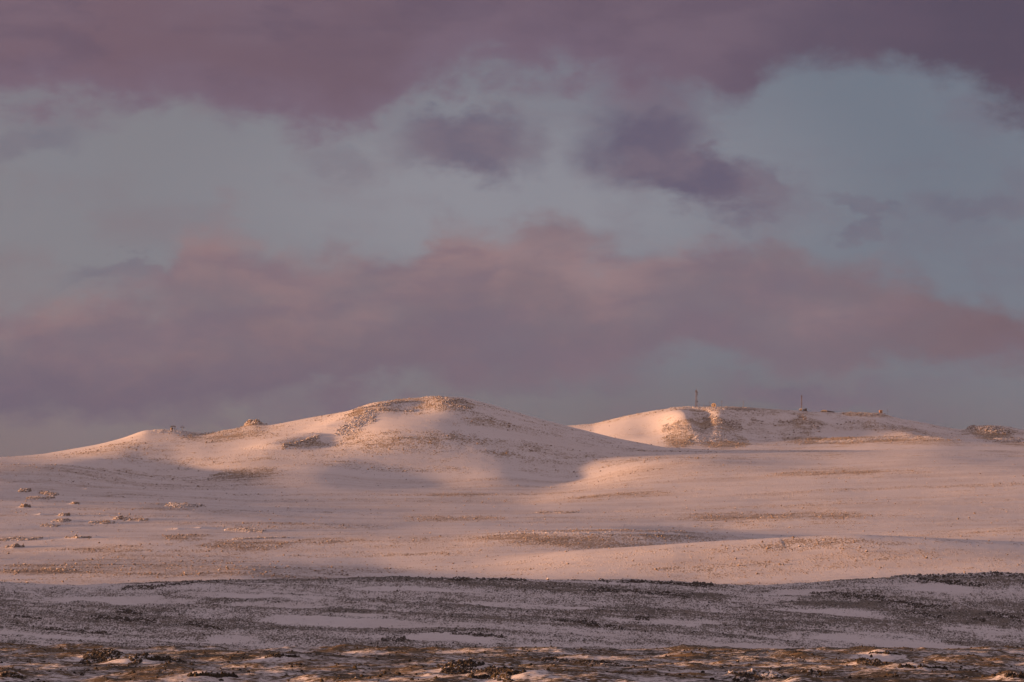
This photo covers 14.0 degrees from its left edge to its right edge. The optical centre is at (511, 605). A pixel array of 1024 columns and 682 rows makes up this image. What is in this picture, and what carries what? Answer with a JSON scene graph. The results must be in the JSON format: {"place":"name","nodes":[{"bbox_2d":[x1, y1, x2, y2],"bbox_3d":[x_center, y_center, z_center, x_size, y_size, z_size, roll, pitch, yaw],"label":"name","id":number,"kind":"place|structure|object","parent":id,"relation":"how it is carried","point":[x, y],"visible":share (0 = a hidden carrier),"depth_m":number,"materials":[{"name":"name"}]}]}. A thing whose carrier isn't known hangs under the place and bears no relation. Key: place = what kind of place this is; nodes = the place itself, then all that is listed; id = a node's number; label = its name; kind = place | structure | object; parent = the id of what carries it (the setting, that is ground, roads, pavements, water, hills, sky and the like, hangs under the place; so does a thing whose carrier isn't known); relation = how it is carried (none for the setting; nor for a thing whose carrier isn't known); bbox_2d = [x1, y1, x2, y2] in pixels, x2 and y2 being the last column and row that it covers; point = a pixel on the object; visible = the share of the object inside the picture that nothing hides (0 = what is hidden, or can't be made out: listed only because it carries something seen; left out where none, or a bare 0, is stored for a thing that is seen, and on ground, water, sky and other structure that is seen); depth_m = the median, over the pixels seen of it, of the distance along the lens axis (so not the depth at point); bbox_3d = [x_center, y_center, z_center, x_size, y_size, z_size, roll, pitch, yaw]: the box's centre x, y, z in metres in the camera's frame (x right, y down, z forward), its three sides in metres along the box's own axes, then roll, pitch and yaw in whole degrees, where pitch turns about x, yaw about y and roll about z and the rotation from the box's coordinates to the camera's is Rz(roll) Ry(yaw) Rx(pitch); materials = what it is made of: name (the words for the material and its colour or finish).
{"place":"outdoors","nodes":[
{"label":"outdoors","id":0,"kind":"place"},
{"bbox_2d":[0,457,1023,584],"bbox_3d":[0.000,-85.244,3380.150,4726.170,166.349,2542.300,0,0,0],"label":"snow field","id":1,"kind":"structure","parent":0,"point":[675,562],"depth_m":3463.35,"materials":[{"name":"snow"}]},
{"bbox_2d":[5,543,24,547],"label":"rock outcrop","id":2,"kind":"object","parent":1,"relation":"on","point":[14,545],"visible":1,"depth_m":3086.78,"materials":[{"name":"brown stone"}]},
{"bbox_2d":[0,536,42,540],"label":"rock outcrop","id":3,"kind":"object","parent":1,"relation":"on","point":[17,538],"visible":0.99,"depth_m":3180.47,"materials":[{"name":"brown stone"}]},
{"bbox_2d":[18,488,31,491],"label":"rock outcrop","id":4,"kind":"object","parent":1,"relation":"on","point":[24,490],"visible":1,"depth_m":4062.79,"materials":[{"name":"brown stone"}]},
{"bbox_2d":[20,503,30,506],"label":"rock outcrop","id":5,"kind":"object","parent":1,"relation":"on","point":[25,505],"visible":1,"depth_m":3727.43,"materials":[{"name":"brown stone"}]},
{"bbox_2d":[26,495,54,499],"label":"rock outcrop","id":6,"kind":"object","parent":1,"relation":"on","point":[38,497],"visible":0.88,"depth_m":3933.78,"materials":[{"name":"brown stone"}]},
{"bbox_2d":[39,490,58,495],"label":"rock outcrop","id":7,"kind":"object","parent":1,"relation":"on","point":[44,492],"visible":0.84,"depth_m":4037.74,"materials":[{"name":"brown stone"}]},
{"bbox_2d":[40,523,60,526],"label":"rock outcrop","id":8,"kind":"object","parent":1,"relation":"on","point":[49,525],"visible":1,"depth_m":3426.83,"materials":[{"name":"brown stone"}]},
{"bbox_2d":[51,518,70,522],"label":"rock outcrop","id":9,"kind":"object","parent":1,"relation":"on","point":[60,520],"visible":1,"depth_m":3491.67,"materials":[{"name":"brown stone"}]},
{"bbox_2d":[58,512,69,515],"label":"rock outcrop","id":10,"kind":"object","parent":1,"relation":"on","point":[65,514],"visible":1,"depth_m":3581.06,"materials":[{"name":"brown stone"}]},
{"bbox_2d":[65,534,91,537],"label":"rock outcrop","id":11,"kind":"object","parent":1,"relation":"on","point":[76,536],"visible":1,"depth_m":3177.49,"materials":[{"name":"brown stone"}]},
{"bbox_2d":[88,520,114,523],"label":"rock outcrop","id":12,"kind":"object","parent":1,"relation":"on","point":[105,522],"visible":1,"depth_m":3471.27,"materials":[{"name":"brown stone"}]},
{"bbox_2d":[113,515,130,519],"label":"rock outcrop","id":13,"kind":"object","parent":1,"relation":"on","point":[121,517],"visible":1,"depth_m":3517.79,"materials":[{"name":"brown stone"}]},
{"bbox_2d":[127,517,148,520],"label":"rock outcrop","id":14,"kind":"object","parent":1,"relation":"on","point":[140,519],"visible":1,"depth_m":3503.82,"materials":[{"name":"brown stone"}]},
{"bbox_2d":[165,502,203,507],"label":"rock outcrop","id":15,"kind":"object","parent":1,"relation":"on","point":[179,505],"visible":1,"depth_m":3799.96,"materials":[{"name":"brown stone"}]},
{"bbox_2d":[224,527,265,531],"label":"rock outcrop","id":16,"kind":"object","parent":1,"relation":"on","point":[245,529],"visible":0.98,"depth_m":3348.45,"materials":[{"name":"brown stone"}]},
{"bbox_2d":[233,536,289,539],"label":"rock outcrop","id":17,"kind":"object","parent":1,"relation":"on","point":[259,537],"visible":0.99,"depth_m":3147.94,"materials":[{"name":"brown stone"}]},
{"bbox_2d":[535,511,578,512],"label":"rock outcrop","id":18,"kind":"object","parent":1,"relation":"on","point":[556,512],"visible":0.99,"depth_m":3769.66,"materials":[{"name":"brown stone"}]},
{"bbox_2d":[488,531,678,534],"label":"rock outcrop","id":19,"kind":"object","parent":1,"relation":"on","point":[575,532],"visible":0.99,"depth_m":3117.70,"materials":[{"name":"brown stone"}]},
{"bbox_2d":[0,573,1023,649],"bbox_3d":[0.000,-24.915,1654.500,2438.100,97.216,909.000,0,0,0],"label":"slope","id":20,"kind":"structure","parent":0,"point":[851,635],"depth_m":1512.86,"materials":[{"name":"white snow"}]},
{"bbox_2d":[13,614,41,618],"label":"rock outcrop","id":21,"kind":"object","parent":20,"relation":"on","point":[24,616],"visible":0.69,"depth_m":1479.96,"materials":[{"name":"stone"}]},
{"bbox_2d":[45,626,111,634],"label":"rock outcrop","id":22,"kind":"object","parent":20,"relation":"on","point":[84,631],"visible":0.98,"depth_m":1432.79,"materials":[{"name":"stone"}]},
{"bbox_2d":[87,614,156,623],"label":"rock outcrop","id":23,"kind":"object","parent":20,"relation":"on","point":[125,619],"visible":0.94,"depth_m":1475.02,"materials":[{"name":"stone"}]},
{"bbox_2d":[115,608,141,615],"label":"rock outcrop","id":24,"kind":"object","parent":20,"relation":"on","point":[126,611],"visible":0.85,"depth_m":1504.03,"materials":[{"name":"stone"}]},
{"bbox_2d":[116,579,232,590],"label":"rock outcrop","id":25,"kind":"object","parent":20,"relation":"on","point":[155,586],"visible":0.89,"depth_m":1597.85,"materials":[{"name":"stone"}]},
{"bbox_2d":[185,620,223,630],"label":"rock outcrop","id":26,"kind":"object","parent":20,"relation":"on","point":[199,624],"visible":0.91,"depth_m":1457.86,"materials":[{"name":"stone"}]},
{"bbox_2d":[381,636,405,641],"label":"rock outcrop","id":27,"kind":"object","parent":20,"relation":"on","point":[388,638],"visible":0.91,"depth_m":1402.96,"materials":[{"name":"stone"}]},
{"bbox_2d":[398,575,527,580],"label":"rock outcrop","id":28,"kind":"object","parent":20,"relation":"on","point":[456,578],"visible":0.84,"depth_m":1628.82,"materials":[{"name":"stone"}]},
{"bbox_2d":[431,629,506,637],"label":"rock outcrop","id":29,"kind":"object","parent":20,"relation":"on","point":[454,632],"visible":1,"depth_m":1421.23,"materials":[{"name":"stone"}]},
{"bbox_2d":[550,617,587,623],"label":"rock outcrop","id":30,"kind":"object","parent":20,"relation":"on","point":[578,621],"visible":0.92,"depth_m":1477.10,"materials":[{"name":"stone"}]},
{"bbox_2d":[586,620,624,629],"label":"rock outcrop","id":31,"kind":"object","parent":20,"relation":"on","point":[592,623],"visible":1,"depth_m":1458.23,"materials":[{"name":"stone"}]},
{"bbox_2d":[584,585,693,598],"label":"rock outcrop","id":32,"kind":"object","parent":20,"relation":"on","point":[600,589],"visible":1,"depth_m":1587.53,"materials":[{"name":"stone"}]},
{"bbox_2d":[635,614,649,620],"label":"rock outcrop","id":33,"kind":"object","parent":20,"relation":"on","point":[641,617],"visible":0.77,"depth_m":1502.11,"materials":[{"name":"stone"}]},
{"bbox_2d":[595,578,716,587],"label":"rock outcrop","id":34,"kind":"object","parent":20,"relation":"on","point":[693,583],"visible":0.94,"depth_m":1625.96,"materials":[{"name":"stone"}]},
{"bbox_2d":[808,590,950,608],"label":"rock outcrop","id":35,"kind":"object","parent":20,"relation":"on","point":[913,605],"visible":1,"depth_m":1574.63,"materials":[{"name":"stone"}]},
{"bbox_2d":[905,609,945,618],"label":"rock outcrop","id":36,"kind":"object","parent":20,"relation":"on","point":[927,614],"visible":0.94,"depth_m":1536.27,"materials":[{"name":"stone"}]},
{"bbox_2d":[914,577,986,586],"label":"rock outcrop","id":37,"kind":"object","parent":20,"relation":"on","point":[949,581],"visible":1,"depth_m":1602.01,"materials":[{"name":"stone"}]},
{"bbox_2d":[890,571,1023,583],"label":"rock outcrop","id":38,"kind":"object","parent":20,"relation":"on","point":[994,574],"visible":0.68,"depth_m":1624.14,"materials":[{"name":"stone"}]},
{"bbox_2d":[972,617,985,621],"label":"rock outcrop","id":39,"kind":"object","parent":20,"relation":"on","point":[983,619],"visible":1,"depth_m":1520.60,"materials":[{"name":"stone"}]},
{"bbox_2d":[985,611,1021,621],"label":"rock outcrop","id":40,"kind":"object","parent":20,"relation":"on","point":[996,615],"visible":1,"depth_m":1530.23,"materials":[{"name":"stone"}]},
{"bbox_2d":[0,396,1023,480],"bbox_3d":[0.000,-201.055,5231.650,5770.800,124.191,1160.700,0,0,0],"label":"hill","id":41,"kind":"structure","parent":0,"point":[475,459],"depth_m":4882.05,"materials":[{"name":"white snow"}]},
{"bbox_2d":[150,429,208,433],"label":"rock outcrop","id":42,"kind":"object","parent":41,"relation":"on","point":[164,430],"visible":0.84,"depth_m":5174.84,"materials":[{"name":"brown stone"}]},
{"bbox_2d":[244,419,261,425],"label":"rock outcrop","id":43,"kind":"object","parent":41,"relation":"on","point":[251,421],"visible":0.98,"depth_m":5236.01,"materials":[{"name":"brown stone"}]},
{"bbox_2d":[280,434,320,449],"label":"rock outcrop","id":44,"kind":"object","parent":41,"relation":"on","point":[296,443],"visible":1,"depth_m":4914.68,"materials":[{"name":"brown stone"}]},
{"bbox_2d":[332,410,378,440],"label":"rock outcrop","id":45,"kind":"object","parent":41,"relation":"on","point":[356,423],"visible":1,"depth_m":5027.18,"materials":[{"name":"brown stone"}]},
{"bbox_2d":[350,400,410,411],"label":"rock outcrop","id":46,"kind":"object","parent":41,"relation":"on","point":[391,402],"visible":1,"depth_m":5137.93,"materials":[{"name":"brown stone"}]},
{"bbox_2d":[372,408,413,411],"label":"rock outcrop","id":47,"kind":"object","parent":41,"relation":"on","point":[385,409],"visible":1,"depth_m":5100.70,"materials":[{"name":"brown stone"}]},
{"bbox_2d":[421,396,466,402],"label":"rock outcrop","id":48,"kind":"object","parent":41,"relation":"on","point":[451,398],"visible":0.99,"depth_m":5174.14,"materials":[{"name":"brown stone"}]},
{"bbox_2d":[440,400,473,409],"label":"rock outcrop","id":49,"kind":"object","parent":41,"relation":"on","point":[450,402],"visible":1,"depth_m":5130.18,"materials":[{"name":"brown stone"}]},
{"bbox_2d":[0,642,1023,681],"bbox_3d":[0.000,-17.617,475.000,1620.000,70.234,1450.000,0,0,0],"label":"ground","id":50,"kind":"structure","parent":0,"point":[210,660],"depth_m":604.01,"materials":[{"name":"brown soil"}]},
{"bbox_2d":[0,670,23,678],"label":"rock outcrop","id":51,"kind":"object","parent":50,"relation":"on","point":[12,675],"visible":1,"depth_m":519.41,"materials":[{"name":"brown stone"}]},
{"bbox_2d":[77,648,149,665],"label":"rock outcrop","id":52,"kind":"object","parent":50,"relation":"on","point":[94,656],"visible":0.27,"depth_m":646.55,"materials":[{"name":"brown stone"}]},
{"bbox_2d":[143,655,185,661],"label":"rock outcrop","id":53,"kind":"object","parent":50,"relation":"on","point":[159,658],"visible":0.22,"depth_m":613.99,"materials":[{"name":"brown stone"}]},
{"bbox_2d":[187,671,238,677],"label":"rock outcrop","id":54,"kind":"object","parent":50,"relation":"on","point":[213,674],"visible":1,"depth_m":515.50,"materials":[{"name":"brown stone"}]},
{"bbox_2d":[264,653,299,657],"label":"rock outcrop","id":55,"kind":"object","parent":50,"relation":"on","point":[280,655],"visible":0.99,"depth_m":662.43,"materials":[{"name":"brown stone"}]},
{"bbox_2d":[439,658,514,681],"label":"rock outcrop","id":56,"kind":"object","parent":50,"relation":"on","point":[461,666],"visible":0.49,"depth_m":519.94,"materials":[{"name":"brown stone"}]},
{"bbox_2d":[467,669,525,678],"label":"rock outcrop","id":57,"kind":"object","parent":50,"relation":"on","point":[485,676],"visible":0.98,"depth_m":481.86,"materials":[{"name":"brown stone"}]},
{"bbox_2d":[540,657,623,665],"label":"rock outcrop","id":58,"kind":"object","parent":50,"relation":"on","point":[587,662],"visible":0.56,"depth_m":662.98,"materials":[{"name":"brown stone"}]},
{"bbox_2d":[727,668,818,681],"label":"rock outcrop","id":59,"kind":"object","parent":50,"relation":"on","point":[753,675],"visible":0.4,"depth_m":485.58,"materials":[{"name":"stone"}]},
{"bbox_2d":[854,657,885,665],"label":"rock outcrop","id":60,"kind":"object","parent":50,"relation":"on","point":[864,660],"visible":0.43,"depth_m":593.59,"materials":[{"name":"brown stone"}]},
{"bbox_2d":[869,651,901,654],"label":"rock outcrop","id":61,"kind":"object","parent":50,"relation":"on","point":[885,652],"visible":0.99,"depth_m":702.34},
{"bbox_2d":[897,663,947,669],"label":"rock outcrop","id":62,"kind":"object","parent":50,"relation":"on","point":[914,667],"visible":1,"depth_m":560.70,"materials":[{"name":"brown stone"}]},
{"bbox_2d":[1004,671,1023,677],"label":"rock outcrop","id":63,"kind":"object","parent":50,"relation":"on","point":[1012,674],"visible":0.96,"depth_m":482.58,"materials":[{"name":"brown stone"}]},
{"bbox_2d":[0,397,1023,681],"bbox_3d":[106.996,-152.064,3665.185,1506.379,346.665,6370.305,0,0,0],"label":"stones","id":64,"kind":"object","parent":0,"point":[906,435],"visible":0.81,"depth_m":2621.01,"materials":[{"name":"brown stone"}]},
{"bbox_2d":[0,0,1023,456],"label":"sky","id":65,"kind":"structure","parent":0,"point":[216,215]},
{"bbox_2d":[569,407,1023,450],"bbox_3d":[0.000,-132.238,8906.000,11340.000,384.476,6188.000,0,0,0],"label":"hill","id":66,"kind":"structure","parent":0,"point":[643,427],"depth_m":6541.54,"materials":[{"name":"white snow"}]},
{"bbox_2d":[661,422,692,432],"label":"rock outcrop","id":67,"kind":"object","parent":66,"relation":"on","point":[683,427],"visible":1,"depth_m":6493.06,"materials":[{"name":"brown stone"}]},
{"bbox_2d":[668,406,726,409],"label":"rock outcrop","id":68,"kind":"object","parent":66,"relation":"on","point":[722,408],"visible":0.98,"depth_m":6727.67,"materials":[{"name":"brown stone"}]},
{"bbox_2d":[692,428,739,442],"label":"rock outcrop","id":69,"kind":"object","parent":66,"relation":"on","point":[712,435],"visible":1,"depth_m":6394.21,"materials":[{"name":"brown stone"}]},
{"bbox_2d":[701,414,741,430],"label":"rock outcrop","id":70,"kind":"object","parent":66,"relation":"on","point":[721,420],"visible":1,"depth_m":6552.87,"materials":[{"name":"brown stone"}]},
{"bbox_2d":[710,406,758,410],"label":"rock outcrop","id":71,"kind":"object","parent":66,"relation":"on","point":[745,409],"visible":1,"depth_m":6714.75,"materials":[{"name":"brown stone"}]},
{"bbox_2d":[778,420,792,423],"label":"rock outcrop","id":72,"kind":"object","parent":66,"relation":"on","point":[787,421],"visible":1,"depth_m":6610.58,"materials":[{"name":"brown stone"}]},
{"bbox_2d":[797,413,820,431],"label":"rock outcrop","id":73,"kind":"object","parent":66,"relation":"on","point":[805,418],"visible":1,"depth_m":6600.40,"materials":[{"name":"brown stone"}]},
{"bbox_2d":[841,411,887,417],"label":"rock outcrop","id":74,"kind":"object","parent":66,"relation":"on","point":[868,414],"visible":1,"depth_m":6723.76,"materials":[{"name":"brown stone"}]},
{"bbox_2d":[817,436,914,442],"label":"rock outcrop","id":75,"kind":"object","parent":66,"relation":"on","point":[859,439],"visible":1,"depth_m":6373.58,"materials":[{"name":"brown stone"}]},
{"bbox_2d":[966,425,1014,434],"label":"rock outcrop","id":76,"kind":"object","parent":66,"relation":"on","point":[996,429],"visible":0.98,"depth_m":6632.02,"materials":[{"name":"brown stone"}]},
{"bbox_2d":[994,437,1023,440],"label":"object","id":77,"kind":"object","parent":66,"relation":"on","point":[1011,439],"visible":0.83,"depth_m":6474.42,"materials":[{"name":"brown stone"}]}
]}

